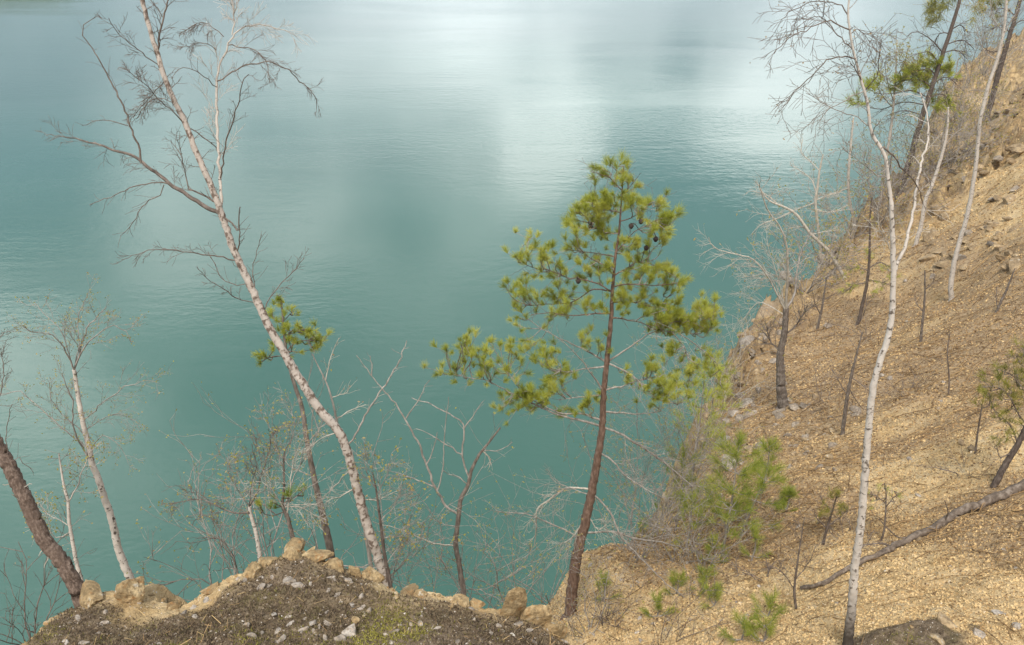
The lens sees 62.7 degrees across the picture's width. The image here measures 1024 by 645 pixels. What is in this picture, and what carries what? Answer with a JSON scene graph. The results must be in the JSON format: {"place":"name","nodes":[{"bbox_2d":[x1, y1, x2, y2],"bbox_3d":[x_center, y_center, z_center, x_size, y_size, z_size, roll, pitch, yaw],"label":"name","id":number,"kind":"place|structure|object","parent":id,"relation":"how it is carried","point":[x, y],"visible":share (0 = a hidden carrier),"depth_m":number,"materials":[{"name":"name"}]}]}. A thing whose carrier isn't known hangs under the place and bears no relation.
{"place":"outdoors","nodes":[
{"label":"outdoors","id":0,"kind":"place"},
{"bbox_2d":[0,0,1023,644],"bbox_3d":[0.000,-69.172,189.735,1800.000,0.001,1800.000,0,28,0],"label":"water","id":1,"kind":"structure","parent":0,"point":[412,176],"depth_m":75.31,"materials":[{"name":"liquid"}]},
{"bbox_2d":[29,28,1023,644],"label":"ground","id":2,"kind":"structure","parent":0,"point":[1015,78],"depth_m":11.69,"materials":[{"name":"soil"}]},
{"bbox_2d":[0,328,83,607],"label":"pine tree","id":3,"kind":"object","parent":2,"relation":"on","point":[55,553],"visible":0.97,"depth_m":6.23,"materials":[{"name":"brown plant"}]},
{"bbox_2d":[0,506,96,644],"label":"shrub","id":4,"kind":"object","parent":2,"relation":"on","point":[25,616],"visible":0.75,"depth_m":7.01,"materials":[{"name":"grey plant"}]},
{"bbox_2d":[19,437,108,580],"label":"birch sapling","id":5,"kind":"object","parent":2,"relation":"on","point":[71,535],"visible":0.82,"depth_m":7.00,"materials":[{"name":"white plant"}]},
{"bbox_2d":[0,272,173,579],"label":"birch tree","id":6,"kind":"object","parent":2,"relation":"on","point":[125,568],"visible":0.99,"depth_m":7.06,"materials":[{"name":"white plant"}]},
{"bbox_2d":[79,579,102,608],"bbox_3d":[-2.112,1.368,4.213,0.112,0.086,0.174,-26,45,-29],"label":"boulder","id":7,"kind":"object","parent":2,"relation":"on","point":[91,590],"visible":0.84,"depth_m":4.19,"materials":[{"name":"stone"}]},
{"bbox_2d":[114,576,144,603],"bbox_3d":[-1.885,1.331,4.161,0.136,0.190,0.153,-9,29,-17],"label":"boulder","id":8,"kind":"object","parent":2,"relation":"on","point":[131,591],"visible":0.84,"depth_m":4.10,"materials":[{"name":"stone"}]},
{"bbox_2d":[115,468,292,600],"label":"shrub","id":9,"kind":"object","parent":2,"relation":"on","point":[231,555],"visible":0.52,"depth_m":6.28,"materials":[{"name":"grey plant"}]},
{"bbox_2d":[135,452,303,594],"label":"shrub","id":10,"kind":"object","parent":2,"relation":"on","point":[228,536],"visible":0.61,"depth_m":6.79,"materials":[{"name":"grey plant"}]},
{"bbox_2d":[34,0,408,585],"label":"birch tree","id":11,"kind":"object","parent":2,"relation":"on","point":[330,421],"visible":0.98,"depth_m":5.76,"materials":[{"name":"white plant"}]},
{"bbox_2d":[158,417,292,559],"bbox_3d":[-2.118,2.501,6.729,1.106,4.029,0.657,0,28,0],"label":"birch sapling","id":12,"kind":"object","parent":2,"relation":"on","point":[257,540],"visible":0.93,"depth_m":6.06,"materials":[{"name":"white plant"}]},
{"bbox_2d":[242,561,260,578],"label":"boulder","id":13,"kind":"object","parent":2,"relation":"on","point":[252,569],"visible":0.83,"depth_m":4.04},
{"bbox_2d":[138,340,411,573],"bbox_3d":[-1.866,1.248,6.947,2.136,1.982,1.725,5,28,10],"label":"shrub","id":14,"kind":"object","parent":2,"relation":"on","point":[272,543],"visible":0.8,"depth_m":6.92,"materials":[{"name":"grey plant"}]},
{"bbox_2d":[238,383,332,539],"bbox_3d":[-1.631,2.332,6.753,0.596,4.114,0.674,0,28,0],"label":"pine sapling","id":15,"kind":"object","parent":2,"relation":"on","point":[284,492],"visible":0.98,"depth_m":6.05,"materials":[{"name":"green plant"}]},
{"bbox_2d":[282,546,298,560],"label":"boulder","id":16,"kind":"object","parent":2,"relation":"on","point":[291,553],"visible":0.84,"depth_m":4.09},
{"bbox_2d":[284,537,305,552],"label":"boulder","id":17,"kind":"object","parent":2,"relation":"on","point":[298,544],"visible":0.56,"depth_m":4.26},
{"bbox_2d":[250,292,340,557],"bbox_3d":[-1.842,2.229,8.063,0.741,5.272,1.172,0,28,0],"label":"pine sapling","id":18,"kind":"object","parent":2,"relation":"on","point":[284,327],"visible":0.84,"depth_m":7.30,"materials":[{"name":"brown plant"}]},
{"bbox_2d":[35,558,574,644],"bbox_3d":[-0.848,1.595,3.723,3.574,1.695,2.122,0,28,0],"label":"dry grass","id":19,"kind":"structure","parent":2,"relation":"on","point":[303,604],"depth_m":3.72,"materials":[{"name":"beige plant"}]},
{"bbox_2d":[305,549,333,562],"bbox_3d":[-0.949,1.150,4.135,0.149,0.068,0.089,-14,47,-23],"label":"boulder","id":20,"kind":"object","parent":2,"relation":"on","point":[318,556],"visible":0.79,"depth_m":4.12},
{"bbox_2d":[294,338,372,566],"bbox_3d":[-1.450,2.346,7.808,0.835,4.950,0.414,11,30,20],"label":"dead sapling","id":21,"kind":"object","parent":2,"relation":"on","point":[369,556],"visible":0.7,"depth_m":7.00,"materials":[{"name":"grey wood"}]},
{"bbox_2d":[325,557,343,571],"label":"boulder","id":22,"kind":"object","parent":2,"relation":"on","point":[336,563],"visible":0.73,"depth_m":4.08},
{"bbox_2d":[341,623,355,637],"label":"stone","id":23,"kind":"object","parent":2,"relation":"on","point":[350,630],"visible":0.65,"depth_m":3.50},
{"bbox_2d":[212,405,513,587],"bbox_3d":[-1.246,1.698,7.229,2.433,2.112,2.329,20,34,33],"label":"shrub","id":24,"kind":"object","parent":2,"relation":"on","point":[407,548],"visible":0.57,"depth_m":7.23,"materials":[{"name":"grey plant"}]},
{"bbox_2d":[362,566,384,581],"bbox_3d":[-0.675,1.238,4.103,0.122,0.109,0.090,-22,35,-35],"label":"boulder","id":25,"kind":"object","parent":2,"relation":"on","point":[372,574],"visible":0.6,"depth_m":4.08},
{"bbox_2d":[337,435,425,587],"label":"dead sapling","id":26,"kind":"object","parent":2,"relation":"on","point":[382,541],"visible":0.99,"depth_m":6.58,"materials":[{"name":"grey plant"}]},
{"bbox_2d":[400,583,418,595],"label":"boulder","id":27,"kind":"object","parent":2,"relation":"on","point":[411,588],"visible":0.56,"depth_m":4.04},
{"bbox_2d":[356,353,511,595],"bbox_3d":[-0.686,2.380,8.236,1.383,4.612,0.596,0,28,0],"label":"dead tree","id":28,"kind":"object","parent":2,"relation":"on","point":[457,554],"visible":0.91,"depth_m":7.75,"materials":[{"name":"wood"}]},
{"bbox_2d":[358,464,539,603],"bbox_3d":[-1.097,2.511,8.396,2.785,1.757,1.818,0,28,0],"label":"shrub","id":29,"kind":"object","parent":2,"relation":"on","point":[440,558],"visible":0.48,"depth_m":8.70,"materials":[{"name":"grey plant"}]},
{"bbox_2d":[453,593,468,606],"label":"boulder","id":30,"kind":"object","parent":2,"relation":"on","point":[462,599],"visible":0.77,"depth_m":3.97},
{"bbox_2d":[408,498,560,607],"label":"shrub","id":31,"kind":"object","parent":2,"relation":"on","point":[470,597],"visible":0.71,"depth_m":9.92,"materials":[{"name":"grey plant"}]},
{"bbox_2d":[379,446,598,608],"bbox_3d":[-0.264,2.562,8.931,2.720,2.262,1.615,-14,31,-25],"label":"shrub","id":32,"kind":"object","parent":2,"relation":"on","point":[512,563],"visible":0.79,"depth_m":9.18,"materials":[{"name":"grey plant"}]},
{"bbox_2d":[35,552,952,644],"bbox_3d":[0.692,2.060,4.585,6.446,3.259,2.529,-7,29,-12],"label":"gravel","id":33,"kind":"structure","parent":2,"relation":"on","point":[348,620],"depth_m":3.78,"materials":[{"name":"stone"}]},
{"bbox_2d":[24,556,980,644],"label":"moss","id":34,"kind":"object","parent":2,"relation":"on","point":[366,591],"visible":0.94,"depth_m":3.71,"materials":[{"name":"soil"}]},
{"bbox_2d":[500,586,526,617],"bbox_3d":[0.009,1.315,3.913,0.130,0.239,0.050,-1,33,-16],"label":"boulder","id":35,"kind":"object","parent":2,"relation":"on","point":[515,602],"visible":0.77,"depth_m":3.88,"materials":[{"name":"stone"}]},
{"bbox_2d":[520,604,552,625],"bbox_3d":[0.110,1.373,3.919,0.176,0.150,0.065,-1,33,-16],"label":"boulder","id":36,"kind":"object","parent":2,"relation":"on","point":[540,614],"visible":0.77,"depth_m":3.89,"materials":[{"name":"stone"}]},
{"bbox_2d":[446,498,631,631],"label":"shrub","id":37,"kind":"object","parent":2,"relation":"on","point":[541,593],"visible":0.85,"depth_m":10.40,"materials":[{"name":"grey plant"}]},
{"bbox_2d":[543,622,567,639],"bbox_3d":[0.197,1.450,3.969,0.134,0.124,0.104,-13,15,0],"label":"boulder","id":38,"kind":"object","parent":2,"relation":"on","point":[560,630],"visible":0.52,"depth_m":3.93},
{"bbox_2d":[422,149,733,619],"bbox_3d":[0.824,1.198,9.496,3.565,6.357,1.597,0,28,0],"label":"pine tree","id":39,"kind":"object","parent":2,"relation":"on","point":[678,316],"visible":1,"depth_m":8.97,"materials":[{"name":"green plant"}]},
{"bbox_2d":[471,338,730,585],"bbox_3d":[1.544,2.102,11.815,3.214,2.986,3.028,18,33,30],"label":"shrub","id":40,"kind":"object","parent":2,"relation":"on","point":[635,494],"visible":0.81,"depth_m":11.85,"materials":[{"name":"grey plant"}]},
{"bbox_2d":[531,547,672,644],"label":"shrub","id":41,"kind":"object","parent":2,"relation":"on","point":[572,625],"visible":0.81,"depth_m":10.19,"materials":[{"name":"brown plant"}]},
{"bbox_2d":[593,568,622,601],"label":"pine sapling","id":42,"kind":"object","parent":2,"relation":"on","point":[601,581],"visible":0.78,"depth_m":10.75,"materials":[{"name":"green wood"}]},
{"bbox_2d":[573,567,647,637],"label":"shrub","id":43,"kind":"object","parent":2,"relation":"on","point":[607,614],"visible":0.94,"depth_m":10.12,"materials":[{"name":"brown plant"}]},
{"bbox_2d":[573,430,741,573],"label":"shrub","id":44,"kind":"object","parent":2,"relation":"on","point":[641,542],"visible":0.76,"depth_m":11.29,"materials":[{"name":"grey plant"}]},
{"bbox_2d":[637,587,679,617],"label":"pine sapling","id":45,"kind":"object","parent":2,"relation":"on","point":[658,607],"visible":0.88,"depth_m":9.84,"materials":[{"name":"green plant"}]},
{"bbox_2d":[547,289,780,553],"bbox_3d":[2.428,1.903,12.432,2.948,4.013,4.824,19,33,31],"label":"shrub","id":46,"kind":"object","parent":2,"relation":"on","point":[705,446],"visible":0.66,"depth_m":12.66,"materials":[{"name":"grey plant"}]},
{"bbox_2d":[650,440,709,531],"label":"pine sapling","id":47,"kind":"object","parent":2,"relation":"on","point":[683,455],"visible":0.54,"depth_m":13.01,"materials":[{"name":"plant"}]},
{"bbox_2d":[664,568,696,596],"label":"pine sapling","id":48,"kind":"object","parent":2,"relation":"on","point":[674,579],"visible":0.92,"depth_m":10.18,"materials":[{"name":"plant"}]},
{"bbox_2d":[637,572,736,644],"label":"shrub","id":49,"kind":"object","parent":2,"relation":"on","point":[688,618],"visible":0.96,"depth_m":8.97,"materials":[{"name":"brown plant"}]},
{"bbox_2d":[592,335,792,516],"bbox_3d":[2.702,1.798,14.877,3.821,3.420,2.918,20,34,33],"label":"shrub","id":50,"kind":"object","parent":2,"relation":"on","point":[695,438],"visible":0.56,"depth_m":14.58,"materials":[{"name":"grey plant"}]},
{"bbox_2d":[671,481,714,548],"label":"pine sapling","id":51,"kind":"object","parent":2,"relation":"on","point":[692,504],"visible":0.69,"depth_m":11.07,"materials":[{"name":"plant"}]},
{"bbox_2d":[592,441,796,601],"bbox_3d":[2.419,2.454,10.789,2.766,1.691,2.977,0,28,0],"label":"shrub","id":52,"kind":"object","parent":2,"relation":"on","point":[635,518],"visible":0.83,"depth_m":10.82,"materials":[{"name":"grey plant"}]},
{"bbox_2d":[663,357,727,490],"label":"pine sapling","id":53,"kind":"object","parent":2,"relation":"on","point":[710,392],"visible":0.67,"depth_m":14.79,"materials":[{"name":"green wood"}]},
{"bbox_2d":[638,300,766,431],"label":"shrub","id":54,"kind":"object","parent":2,"relation":"on","point":[714,352],"visible":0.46,"depth_m":20.38,"materials":[{"name":"grey plant"}]},
{"bbox_2d":[636,463,774,586],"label":"shrub","id":55,"kind":"object","parent":2,"relation":"on","point":[698,534],"visible":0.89,"depth_m":10.26,"materials":[{"name":"grey plant"}]},
{"bbox_2d":[696,563,721,597],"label":"pine sapling","id":56,"kind":"object","parent":2,"relation":"on","point":[703,576],"visible":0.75,"depth_m":9.91,"materials":[{"name":"plant"}]},
{"bbox_2d":[628,303,794,424],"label":"shrub","id":57,"kind":"object","parent":2,"relation":"on","point":[724,372],"visible":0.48,"depth_m":18.41,"materials":[{"name":"grey plant"}]},
{"bbox_2d":[700,580,724,608],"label":"pine sapling","id":58,"kind":"object","parent":2,"relation":"on","point":[716,594],"visible":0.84,"depth_m":9.49,"materials":[{"name":"plant"}]},
{"bbox_2d":[685,348,742,451],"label":"pine sapling","id":59,"kind":"object","parent":2,"relation":"on","point":[706,389],"visible":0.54,"depth_m":16.48,"materials":[{"name":"green wood"}]},
{"bbox_2d":[698,532,729,563],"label":"pine sapling","id":60,"kind":"object","parent":2,"relation":"on","point":[714,544],"visible":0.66,"depth_m":10.57,"materials":[{"name":"plant"}]},
{"bbox_2d":[686,427,769,555],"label":"pine sapling","id":61,"kind":"object","parent":2,"relation":"on","point":[739,442],"visible":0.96,"depth_m":10.20,"materials":[{"name":"green wood"}]},
{"bbox_2d":[707,545,763,585],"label":"shrub","id":62,"kind":"object","parent":2,"relation":"on","point":[736,568],"visible":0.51,"depth_m":10.06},
{"bbox_2d":[717,609,762,643],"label":"pine sapling","id":63,"kind":"object","parent":2,"relation":"on","point":[730,636],"visible":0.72,"depth_m":8.15,"materials":[{"name":"green wood"}]},
{"bbox_2d":[707,457,790,536],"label":"pine sapling","id":64,"kind":"object","parent":2,"relation":"on","point":[761,482],"visible":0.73,"depth_m":10.82,"materials":[{"name":"plant"}]},
{"bbox_2d":[725,551,782,593],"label":"shrub","id":65,"kind":"object","parent":2,"relation":"on","point":[751,570],"visible":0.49,"depth_m":9.60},
{"bbox_2d":[738,522,774,560],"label":"pine sapling","id":66,"kind":"object","parent":2,"relation":"on","point":[754,534],"visible":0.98,"depth_m":10.22,"materials":[{"name":"plant"}]},
{"bbox_2d":[692,163,830,409],"bbox_3d":[4.732,-0.581,15.903,3.275,5.551,1.965,-16,32,-28],"label":"dead tree","id":67,"kind":"object","parent":2,"relation":"on","point":[782,395],"visible":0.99,"depth_m":16.05,"materials":[{"name":"grey plant"}]},
{"bbox_2d":[742,608,785,642],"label":"pine sapling","id":68,"kind":"object","parent":2,"relation":"on","point":[769,628],"visible":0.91,"depth_m":7.79,"materials":[{"name":"plant"}]},
{"bbox_2d":[752,435,784,495],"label":"pine sapling","id":69,"kind":"object","parent":2,"relation":"on","point":[769,443],"visible":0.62,"depth_m":11.98,"materials":[{"name":"plant"}]},
{"bbox_2d":[750,584,789,617],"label":"pine sapling","id":70,"kind":"object","parent":2,"relation":"on","point":[771,604],"visible":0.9,"depth_m":8.54,"materials":[{"name":"plant"}]},
{"bbox_2d":[546,90,1023,644],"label":"leaf litter","id":71,"kind":"object","parent":2,"relation":"on","point":[874,582],"visible":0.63,"depth_m":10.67,"materials":[{"name":"plant"}]},
{"bbox_2d":[774,484,799,512],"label":"pine sapling","id":72,"kind":"object","parent":2,"relation":"on","point":[789,493],"visible":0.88,"depth_m":11.16,"materials":[{"name":"plant"}]},
{"bbox_2d":[761,500,829,610],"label":"dead sapling","id":73,"kind":"object","parent":2,"relation":"on","point":[795,576],"visible":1,"depth_m":8.18,"materials":[{"name":"wood"}]},
{"bbox_2d":[746,176,850,277],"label":"dead tree","id":74,"kind":"object","parent":2,"relation":"on","point":[813,236],"visible":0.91,"depth_m":26.10,"materials":[{"name":"wood"}]},
{"bbox_2d":[729,228,868,293],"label":"shrub","id":75,"kind":"object","parent":2,"relation":"on","point":[827,275],"visible":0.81,"depth_m":25.94,"materials":[{"name":"grey plant"}]},
{"bbox_2d":[758,128,854,269],"bbox_3d":[10.275,-4.038,29.254,3.200,5.342,1.100,12,30,21],"label":"dead tree","id":76,"kind":"object","parent":2,"relation":"on","point":[815,199],"visible":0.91,"depth_m":28.84,"materials":[{"name":"wood"}]},
{"bbox_2d":[781,360,852,414],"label":"shrub","id":77,"kind":"object","parent":2,"relation":"on","point":[818,390],"visible":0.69,"depth_m":16.45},
{"bbox_2d":[803,277,835,329],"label":"dead sapling","id":78,"kind":"object","parent":2,"relation":"on","point":[820,314],"visible":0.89,"depth_m":23.39,"materials":[{"name":"wood"}]},
{"bbox_2d":[753,184,889,283],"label":"shrub","id":79,"kind":"object","parent":2,"relation":"on","point":[833,237],"visible":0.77,"depth_m":27.80,"materials":[{"name":"grey plant"}]},
{"bbox_2d":[805,485,851,544],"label":"pine sapling","id":80,"kind":"object","parent":2,"relation":"on","point":[843,506],"visible":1,"depth_m":9.61,"materials":[{"name":"green plant"}]},
{"bbox_2d":[801,116,863,229],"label":"birch sapling","id":81,"kind":"object","parent":2,"relation":"on","point":[849,161],"visible":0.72,"depth_m":31.08,"materials":[{"name":"grey plant"}]},
{"bbox_2d":[811,500,857,546],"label":"shrub","id":82,"kind":"object","parent":2,"relation":"on","point":[840,523],"visible":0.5,"depth_m":9.95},
{"bbox_2d":[747,0,960,644],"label":"birch tree","id":83,"kind":"object","parent":2,"relation":"on","point":[849,630],"visible":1,"depth_m":5.07,"materials":[{"name":"white plant"}]},
{"bbox_2d":[817,322,892,434],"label":"dead sapling","id":84,"kind":"object","parent":2,"relation":"on","point":[847,398],"visible":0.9,"depth_m":13.90,"materials":[{"name":"brown plant"}]},
{"bbox_2d":[821,302,898,341],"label":"shrub","id":85,"kind":"object","parent":2,"relation":"on","point":[854,324],"visible":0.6,"depth_m":21.65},
{"bbox_2d":[774,129,948,243],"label":"shrub","id":86,"kind":"object","parent":2,"relation":"on","point":[858,203],"visible":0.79,"depth_m":30.63,"materials":[{"name":"grey plant"}]},
{"bbox_2d":[827,182,904,324],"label":"pine sapling","id":87,"kind":"object","parent":2,"relation":"on","point":[863,296],"visible":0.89,"depth_m":22.12,"materials":[{"name":"green plant"}]},
{"bbox_2d":[867,479,904,541],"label":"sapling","id":88,"kind":"object","parent":2,"relation":"on","point":[886,504],"visible":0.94,"depth_m":9.09,"materials":[{"name":"plant"}]},
{"bbox_2d":[858,26,922,208],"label":"birch sapling","id":89,"kind":"object","parent":2,"relation":"on","point":[878,96],"visible":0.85,"depth_m":32.05,"materials":[{"name":"grey plant"}]},
{"bbox_2d":[866,359,939,403],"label":"shrub","id":90,"kind":"object","parent":2,"relation":"on","point":[902,382],"visible":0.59,"depth_m":15.01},
{"bbox_2d":[835,120,983,233],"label":"shrub","id":91,"kind":"object","parent":2,"relation":"on","point":[880,186],"visible":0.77,"depth_m":30.05,"materials":[{"name":"grey plant"}]},
{"bbox_2d":[800,479,1023,589],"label":"fallen log","id":92,"kind":"object","parent":2,"relation":"on","point":[992,498],"visible":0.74,"depth_m":9.06,"materials":[{"name":"grey plant"}]},
{"bbox_2d":[844,0,986,195],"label":"pine tree","id":93,"kind":"object","parent":2,"relation":"on","point":[933,7],"visible":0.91,"depth_m":32.09,"materials":[{"name":"green plant"}]},
{"bbox_2d":[845,74,1003,199],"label":"shrub","id":94,"kind":"object","parent":2,"relation":"on","point":[890,158],"visible":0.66,"depth_m":33.30,"materials":[{"name":"grey plant"}]},
{"bbox_2d":[910,270,941,341],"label":"dead sapling","id":95,"kind":"object","parent":2,"relation":"on","point":[922,319],"visible":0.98,"depth_m":17.10,"materials":[{"name":"wood"}]},
{"bbox_2d":[900,100,991,246],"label":"birch tree","id":96,"kind":"object","parent":2,"relation":"on","point":[920,228],"visible":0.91,"depth_m":25.25,"materials":[{"name":"white plant"}]},
{"bbox_2d":[937,611,958,628],"bbox_3d":[3.411,2.349,6.604,0.138,0.062,0.198,9,28,-13],"label":"rock","id":97,"kind":"object","parent":2,"relation":"on","point":[945,620],"visible":0.99,"depth_m":6.57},
{"bbox_2d":[915,436,990,478],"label":"shrub","id":98,"kind":"object","parent":2,"relation":"on","point":[951,465],"visible":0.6,"depth_m":10.38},
{"bbox_2d":[885,59,1022,174],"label":"shrub","id":99,"kind":"object","parent":2,"relation":"on","point":[933,134],"visible":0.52,"depth_m":33.65,"materials":[{"name":"grey plant"}]},
{"bbox_2d":[929,46,979,157],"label":"birch sapling","id":100,"kind":"object","parent":2,"relation":"on","point":[937,89],"visible":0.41,"depth_m":33.38,"materials":[{"name":"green plant"}]},
{"bbox_2d":[894,2,1023,125],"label":"shrub","id":101,"kind":"object","parent":2,"relation":"on","point":[979,83],"visible":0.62,"depth_m":40.05,"materials":[{"name":"grey plant"}]},
{"bbox_2d":[897,64,1021,182],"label":"shrub","id":102,"kind":"object","parent":2,"relation":"on","point":[974,128],"visible":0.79,"depth_m":32.16,"materials":[{"name":"grey plant"}]},
{"bbox_2d":[913,0,1023,74],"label":"shrub","id":103,"kind":"object","parent":2,"relation":"on","point":[986,45],"visible":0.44,"depth_m":52.47,"materials":[{"name":"grey plant"}]},
{"bbox_2d":[959,394,991,453],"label":"dead sapling","id":104,"kind":"object","parent":2,"relation":"on","point":[977,434],"visible":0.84,"depth_m":10.53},
{"bbox_2d":[948,0,1023,301],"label":"birch tree","id":105,"kind":"object","parent":2,"relation":"on","point":[961,233],"visible":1,"depth_m":18.57,"materials":[{"name":"white plant"}]},
{"bbox_2d":[968,335,1023,488],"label":"pine sapling","id":106,"kind":"object","parent":2,"relation":"on","point":[1003,467],"visible":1,"depth_m":9.06,"materials":[{"name":"green plant"}]},
{"bbox_2d":[974,0,1023,120],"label":"pine tree","id":107,"kind":"object","parent":2,"relation":"on","point":[998,71],"visible":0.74,"depth_m":34.26,"materials":[{"name":"brown plant"}]},
{"bbox_2d":[990,267,1017,312],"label":"dead sapling","id":108,"kind":"object","parent":2,"relation":"on","point":[1001,300],"visible":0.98,"depth_m":16.69,"materials":[{"name":"wood"}]},
{"bbox_2d":[1009,257,1020,272],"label":"rock","id":109,"kind":"object","parent":2,"relation":"on","point":[1015,263],"visible":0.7,"depth_m":18.86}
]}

